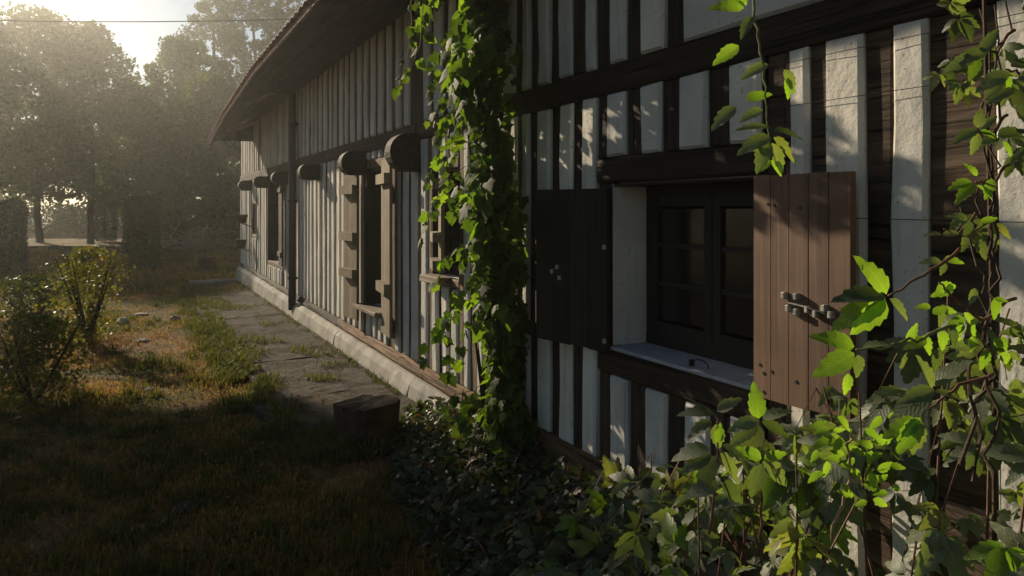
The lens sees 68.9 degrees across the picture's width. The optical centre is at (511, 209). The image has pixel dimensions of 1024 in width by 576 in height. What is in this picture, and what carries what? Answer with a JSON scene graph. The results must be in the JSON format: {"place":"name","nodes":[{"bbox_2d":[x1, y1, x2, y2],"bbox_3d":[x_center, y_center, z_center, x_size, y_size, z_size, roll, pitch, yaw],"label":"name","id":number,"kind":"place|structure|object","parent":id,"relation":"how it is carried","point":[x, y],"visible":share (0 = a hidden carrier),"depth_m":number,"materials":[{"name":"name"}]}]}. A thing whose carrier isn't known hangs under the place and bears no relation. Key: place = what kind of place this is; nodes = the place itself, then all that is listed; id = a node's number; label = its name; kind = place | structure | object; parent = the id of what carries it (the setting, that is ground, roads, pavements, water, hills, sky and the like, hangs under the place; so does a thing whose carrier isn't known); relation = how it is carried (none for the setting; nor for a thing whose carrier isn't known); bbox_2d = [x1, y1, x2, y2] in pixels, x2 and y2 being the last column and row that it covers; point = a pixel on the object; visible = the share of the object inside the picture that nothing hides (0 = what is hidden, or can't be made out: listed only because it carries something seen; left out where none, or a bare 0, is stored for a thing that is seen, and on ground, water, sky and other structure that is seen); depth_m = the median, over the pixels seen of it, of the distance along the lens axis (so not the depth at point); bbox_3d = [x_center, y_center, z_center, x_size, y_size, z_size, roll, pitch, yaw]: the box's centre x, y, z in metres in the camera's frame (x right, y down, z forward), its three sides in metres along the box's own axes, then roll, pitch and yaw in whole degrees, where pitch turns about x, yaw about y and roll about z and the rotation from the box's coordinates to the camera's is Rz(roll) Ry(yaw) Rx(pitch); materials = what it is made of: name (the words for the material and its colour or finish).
{"place":"outdoors","nodes":[
{"label":"outdoors","id":0,"kind":"place"},
{"bbox_2d":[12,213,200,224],"bbox_3d":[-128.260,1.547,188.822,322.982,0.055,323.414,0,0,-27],"label":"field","id":1,"kind":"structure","parent":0,"point":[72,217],"depth_m":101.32,"materials":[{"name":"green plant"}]},
{"bbox_2d":[0,0,303,213],"label":"sky","id":2,"kind":"structure","parent":0,"point":[139,40],"materials":[{"name":"white"}]},
{"bbox_2d":[0,225,630,575],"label":"ground","id":3,"kind":"structure","parent":0,"point":[68,239],"depth_m":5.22,"materials":[{"name":"green plant"}]},
{"bbox_2d":[0,198,29,277],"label":"clipped shrub","id":4,"kind":"object","parent":3,"relation":"on","point":[21,259],"visible":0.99,"depth_m":17.39,"materials":[{"name":"green plant"}]},
{"bbox_2d":[0,91,32,199],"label":"broadleaf tree","id":5,"kind":"object","parent":3,"relation":"on","point":[1,196],"depth_m":65.91,"materials":[{"name":"green plant"}]},
{"bbox_2d":[5,205,49,231],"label":"wild shrub","id":6,"kind":"object","parent":3,"relation":"on","point":[27,228],"visible":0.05,"depth_m":52.35,"materials":[{"name":"green plant"}]},
{"bbox_2d":[0,8,57,205],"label":"broadleaf tree","id":7,"kind":"object","parent":3,"relation":"on","point":[14,138],"visible":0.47,"depth_m":33.77,"materials":[{"name":"green plant"}]},
{"bbox_2d":[0,273,94,322],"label":"bush","id":8,"kind":"object","parent":3,"relation":"on","point":[35,282],"visible":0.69,"depth_m":10.65,"materials":[{"name":"green plant"}]},
{"bbox_2d":[0,309,96,414],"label":"bush","id":9,"kind":"object","parent":3,"relation":"on","point":[21,391],"visible":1,"depth_m":5.96,"materials":[{"name":"green plant"}]},
{"bbox_2d":[15,92,120,226],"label":"broadleaf tree","id":10,"kind":"object","parent":3,"relation":"on","point":[54,159],"depth_m":63.69,"materials":[{"name":"green plant"}]},
{"bbox_2d":[0,0,138,242],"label":"broadleaf tree","id":11,"kind":"object","parent":3,"relation":"on","point":[35,42],"visible":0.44,"depth_m":34.56,"materials":[{"name":"green plant"}]},
{"bbox_2d":[46,207,94,231],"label":"wild shrub","id":12,"kind":"object","parent":3,"relation":"on","point":[58,230],"visible":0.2,"depth_m":53.41,"materials":[{"name":"green plant"}]},
{"bbox_2d":[5,19,161,243],"bbox_3d":[-19.756,-3.479,35.126,5.883,10.557,5.903,0,0,24],"label":"broadleaf tree","id":13,"kind":"object","parent":3,"relation":"on","point":[94,41],"visible":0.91,"depth_m":34.08,"materials":[{"name":"green plant"}]},
{"bbox_2d":[25,245,143,344],"bbox_3d":[-5.176,1.017,9.076,1.170,1.180,1.154,0,0,37],"label":"bush","id":14,"kind":"object","parent":3,"relation":"on","point":[87,329],"visible":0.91,"depth_m":8.98,"materials":[{"name":"green plant"}]},
{"bbox_2d":[0,196,207,234],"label":"hedge","id":15,"kind":"object","parent":3,"relation":"on","point":[65,211],"visible":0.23,"depth_m":45.59,"materials":[{"name":"green plant"}]},
{"bbox_2d":[94,195,118,240],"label":"clipped shrub","id":16,"kind":"object","parent":3,"relation":"on","point":[100,209],"visible":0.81,"depth_m":37.08,"materials":[{"name":"green plant"}]},
{"bbox_2d":[81,121,133,198],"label":"broadleaf tree","id":17,"kind":"object","parent":3,"relation":"on","point":[105,155],"visible":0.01,"depth_m":66.97,"materials":[{"name":"green plant"}]},
{"bbox_2d":[4,245,238,252],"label":"lane","id":18,"kind":"structure","parent":3,"relation":"on","point":[65,247],"depth_m":30.67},
{"bbox_2d":[117,317,129,323],"bbox_3d":[-5.452,1.583,10.466,0.197,0.140,0.143,0,0,34],"label":"stone","id":19,"kind":"object","parent":3,"relation":"on","point":[124,320],"visible":0.71,"depth_m":10.43,"materials":[{"name":"grey stone"}]},
{"bbox_2d":[0,245,250,294],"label":"grass","id":20,"kind":"structure","parent":3,"relation":"on","point":[229,266],"depth_m":19.11,"materials":[{"name":"green plant"}]},
{"bbox_2d":[82,84,190,227],"bbox_3d":[-20.025,-2.510,40.206,5.648,8.621,5.776,0,0,31],"label":"broadleaf tree","id":21,"kind":"object","parent":3,"relation":"on","point":[126,98],"visible":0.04,"depth_m":39.22,"materials":[{"name":"green plant"}]},
{"bbox_2d":[132,313,148,315],"bbox_3d":[-5.756,1.637,11.545,0.260,0.056,0.149,0,0,-26],"label":"stone","id":22,"kind":"object","parent":3,"relation":"on","point":[144,314],"visible":0.74,"depth_m":11.52,"materials":[{"name":"grey stone"}]},
{"bbox_2d":[120,194,161,271],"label":"clipped shrub","id":23,"kind":"object","parent":3,"relation":"on","point":[139,248],"visible":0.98,"depth_m":19.07,"materials":[{"name":"green plant"}]},
{"bbox_2d":[136,339,149,341],"bbox_3d":[-4.495,1.605,9.098,0.168,0.046,0.117,0,0,-4],"label":"stone","id":24,"kind":"object","parent":3,"relation":"on","point":[145,340],"visible":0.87,"depth_m":9.08,"materials":[{"name":"grey stone"}]},
{"bbox_2d":[170,316,179,320],"bbox_3d":[-4.910,1.605,10.868,0.112,0.107,0.170,0,0,32],"label":"stone","id":25,"kind":"object","parent":3,"relation":"on","point":[176,318],"visible":0.66,"depth_m":10.83,"materials":[{"name":"grey stone"}]},
{"bbox_2d":[122,32,238,241],"bbox_3d":[-15.865,-3.327,36.100,5.475,10.254,5.768,0,0,-27],"label":"broadleaf tree","id":26,"kind":"object","parent":3,"relation":"on","point":[181,58],"visible":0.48,"depth_m":35.03,"materials":[{"name":"green plant"}]},
{"bbox_2d":[168,497,201,516],"bbox_3d":[-1.760,1.604,4.009,0.159,0.049,0.238,0,0,-1],"label":"stone","id":27,"kind":"object","parent":3,"relation":"on","point":[188,504],"visible":0.71,"depth_m":3.99,"materials":[{"name":"grey stone"}]},
{"bbox_2d":[129,72,240,246],"bbox_3d":[-12.642,-1.924,30.845,5.740,7.449,5.739,0,0,-27],"label":"broadleaf tree","id":28,"kind":"object","parent":3,"relation":"on","point":[208,99],"visible":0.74,"depth_m":29.94,"materials":[{"name":"green plant"}]},
{"bbox_2d":[132,212,239,249],"bbox_3d":[-12.416,1.075,30.160,5.737,2.003,3.380,0,0,-15],"label":"brush pile","id":29,"kind":"object","parent":3,"relation":"on","point":[197,243],"visible":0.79,"depth_m":29.65,"materials":[{"name":"brown plant"}]},
{"bbox_2d":[198,257,216,270],"bbox_3d":[-8.014,1.444,19.653,0.434,0.353,0.435,0,0,-27],"label":"stump","id":30,"kind":"object","parent":3,"relation":"on","point":[207,262],"visible":0.74,"depth_m":19.50,"materials":[{"name":"brown wood"}]},
{"bbox_2d":[170,0,253,191],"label":"pine tree","id":31,"kind":"object","parent":3,"relation":"on","point":[203,6],"visible":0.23,"depth_m":43.43,"materials":[{"name":"green plant"}]},
{"bbox_2d":[216,197,239,241],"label":"wild shrub","id":32,"kind":"object","parent":3,"relation":"on","point":[230,205],"visible":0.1,"depth_m":32.44,"materials":[{"name":"green plant"}]},
{"bbox_2d":[207,0,285,195],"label":"pine tree","id":33,"kind":"object","parent":3,"relation":"on","point":[237,37],"visible":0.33,"depth_m":41.07,"materials":[{"name":"green plant"}]},
{"bbox_2d":[1,305,498,575],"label":"fallen leaves","id":34,"kind":"object","parent":3,"relation":"on","point":[176,488],"visible":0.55,"depth_m":4.35,"materials":[{"name":"brown plant"}]},
{"bbox_2d":[239,0,302,83],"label":"pine tree","id":35,"kind":"object","parent":3,"relation":"on","point":[283,4],"visible":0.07,"depth_m":45.17,"materials":[{"name":"green plant"}]},
{"bbox_2d":[189,279,416,435],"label":"footpath","id":36,"kind":"structure","parent":3,"relation":"on","point":[354,382],"depth_m":7.50,"materials":[{"name":"grey stone"}]},
{"bbox_2d":[166,281,450,468],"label":"path edge grass","id":37,"kind":"structure","parent":3,"relation":"on","point":[259,391],"depth_m":6.83,"materials":[{"name":"green plant"}]},
{"bbox_2d":[333,394,401,448],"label":"stone block","id":38,"kind":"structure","parent":3,"relation":"on","point":[363,417],"depth_m":4.99,"materials":[{"name":"grey stone"}]},
{"bbox_2d":[372,395,703,575],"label":"ground ivy","id":39,"kind":"object","parent":3,"relation":"on","point":[431,429],"visible":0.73,"depth_m":3.76,"materials":[{"name":"green plant"}]},
{"bbox_2d":[207,0,1023,575],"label":"farmhouse","id":40,"kind":"object","parent":3,"relation":"on","point":[681,258],"visible":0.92,"depth_m":3.52,"materials":[{"name":"paint"}]},
{"bbox_2d":[276,185,277,259],"bbox_3d":[-3.833,0.200,12.581,0.044,1.400,1.476,0,0,-27],"label":"window","id":41,"kind":"structure","parent":40,"relation":"in","point":[276,185],"depth_m":13.19,"materials":[{"name":"brown glass"}]},
{"bbox_2d":[449,170,458,275],"bbox_3d":[-0.366,0.110,5.746,0.044,0.820,0.540,0,0,-27],"label":"window","id":42,"kind":"structure","parent":40,"relation":"in","point":[454,229],"depth_m":5.92,"materials":[{"name":"brown glass"}]},
{"bbox_2d":[414,0,537,472],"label":"climbing vine","id":43,"kind":"object","parent":40,"relation":"attached to","point":[472,77],"visible":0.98,"depth_m":4.22,"materials":[{"name":"green plant"}]},
{"bbox_2d":[390,0,416,101],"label":"hanging vine shoot","id":44,"kind":"object","parent":43,"relation":"hanging from","point":[410,31],"visible":0.88,"depth_m":4.50,"materials":[{"name":"green plant"}]},
{"bbox_2d":[401,0,436,83],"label":"hanging vine shoot","id":45,"kind":"object","parent":43,"relation":"hanging from","point":[428,37],"visible":1,"depth_m":4.40,"materials":[{"name":"green plant"}]},
{"bbox_2d":[646,183,753,369],"bbox_3d":[0.924,0.280,3.346,0.072,0.806,0.992,0,0,-27],"label":"window","id":46,"kind":"structure","parent":40,"relation":"in","point":[700,262],"depth_m":3.40,"materials":[{"name":"brown glass"}]},
{"bbox_2d":[708,0,802,175],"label":"creeper shoot","id":47,"kind":"object","parent":40,"relation":"attached to","point":[762,147],"visible":1,"depth_m":1.80,"materials":[{"name":"green plant"}]},
{"bbox_2d":[921,0,1023,540],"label":"creeper curtain","id":48,"kind":"object","parent":40,"relation":"hanging from","point":[965,24],"visible":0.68,"depth_m":1.82,"materials":[{"name":"green plant"}]},
{"bbox_2d":[958,0,1012,481],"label":"bare creeper stems","id":49,"kind":"object","parent":48,"relation":"attached to","point":[987,383],"visible":0.85,"depth_m":1.70,"materials":[{"name":"brown plant"}]},
{"bbox_2d":[830,247,960,334],"bbox_3d":[0.821,0.173,1.567,0.322,0.180,0.069,0,0,-9],"label":"creeper shoot","id":50,"kind":"object","parent":49,"relation":"attached to","point":[866,308],"visible":1,"depth_m":1.55,"materials":[{"name":"green plant"}]},
{"bbox_2d":[919,212,976,275],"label":"creeper shoot","id":51,"kind":"object","parent":49,"relation":"attached to","point":[936,260],"visible":0.92,"depth_m":1.70,"materials":[{"name":"green plant"}]},
{"bbox_2d":[903,281,1016,370],"bbox_3d":[0.991,0.259,1.621,0.330,0.207,0.125,0,0,-7],"label":"creeper shoot","id":52,"kind":"object","parent":49,"relation":"attached to","point":[966,347],"visible":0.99,"depth_m":1.62,"materials":[{"name":"green plant"}]},
{"bbox_2d":[946,162,1009,237],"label":"creeper shoot","id":53,"kind":"object","parent":49,"relation":"attached to","point":[965,187],"visible":0.98,"depth_m":1.70,"materials":[{"name":"green plant"}]},
{"bbox_2d":[944,29,1015,81],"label":"creeper shoot","id":54,"kind":"object","parent":49,"relation":"attached to","point":[970,60],"visible":1,"depth_m":1.70,"materials":[{"name":"green plant"}]},
{"bbox_2d":[952,108,1023,156],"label":"creeper shoot","id":55,"kind":"object","parent":49,"relation":"attached to","point":[980,120],"visible":1,"depth_m":1.70,"materials":[{"name":"green plant"}]},
{"bbox_2d":[975,57,1023,104],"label":"creeper shoot","id":56,"kind":"object","parent":48,"relation":"attached to","point":[992,84],"visible":1,"depth_m":1.70,"materials":[{"name":"green plant"}]},
{"bbox_2d":[466,295,1023,575],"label":"creeper bush","id":57,"kind":"object","parent":3,"relation":"on","point":[675,524],"visible":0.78,"depth_m":1.97,"materials":[{"name":"green plant"}]},
{"bbox_2d":[671,397,742,533],"bbox_3d":[0.496,0.653,1.888,0.187,0.347,0.065,0,0,-4],"label":"creeper shoot","id":58,"kind":"object","parent":57,"relation":"attached to","point":[695,455],"visible":1,"depth_m":1.89,"materials":[{"name":"green plant"}]},
{"bbox_2d":[727,382,792,538],"bbox_3d":[0.578,0.589,1.735,0.150,0.366,0.068,0,0,12],"label":"creeper shoot","id":59,"kind":"object","parent":57,"relation":"attached to","point":[748,431],"visible":1,"depth_m":1.74,"materials":[{"name":"green plant"}]},
{"bbox_2d":[808,412,905,540],"bbox_3d":[0.730,0.582,1.596,0.225,0.301,0.117,0,0,-4],"label":"creeper shoot","id":60,"kind":"object","parent":57,"relation":"attached to","point":[836,441],"visible":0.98,"depth_m":1.59,"materials":[{"name":"green plant"}]},
{"bbox_2d":[808,323,956,394],"bbox_3d":[0.782,0.306,1.527,0.357,0.140,0.073,0,0,-13],"label":"creeper shoot","id":61,"kind":"object","parent":57,"relation":"attached to","point":[842,359],"visible":1,"depth_m":1.50,"materials":[{"name":"green plant"}]},
{"bbox_2d":[882,355,993,456],"bbox_3d":[0.854,0.396,1.491,0.222,0.206,0.054,0,0,0],"label":"creeper shoot","id":62,"kind":"object","parent":57,"relation":"attached to","point":[907,430],"visible":1,"depth_m":1.49,"materials":[{"name":"green plant"}]},
{"bbox_3d":[-27.566,-2.469,24.000,0.320,8.738,0.320,0,0,-27],"label":"utility pole","id":63,"kind":"object","parent":3,"relation":"on","visible":0},
{"bbox_2d":[0,19,289,21],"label":"overhead wire","id":64,"kind":"object","parent":63,"relation":"attached to","point":[145,21],"visible":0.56,"depth_m":23.99,"materials":[{"name":"black metal"}]}
]}

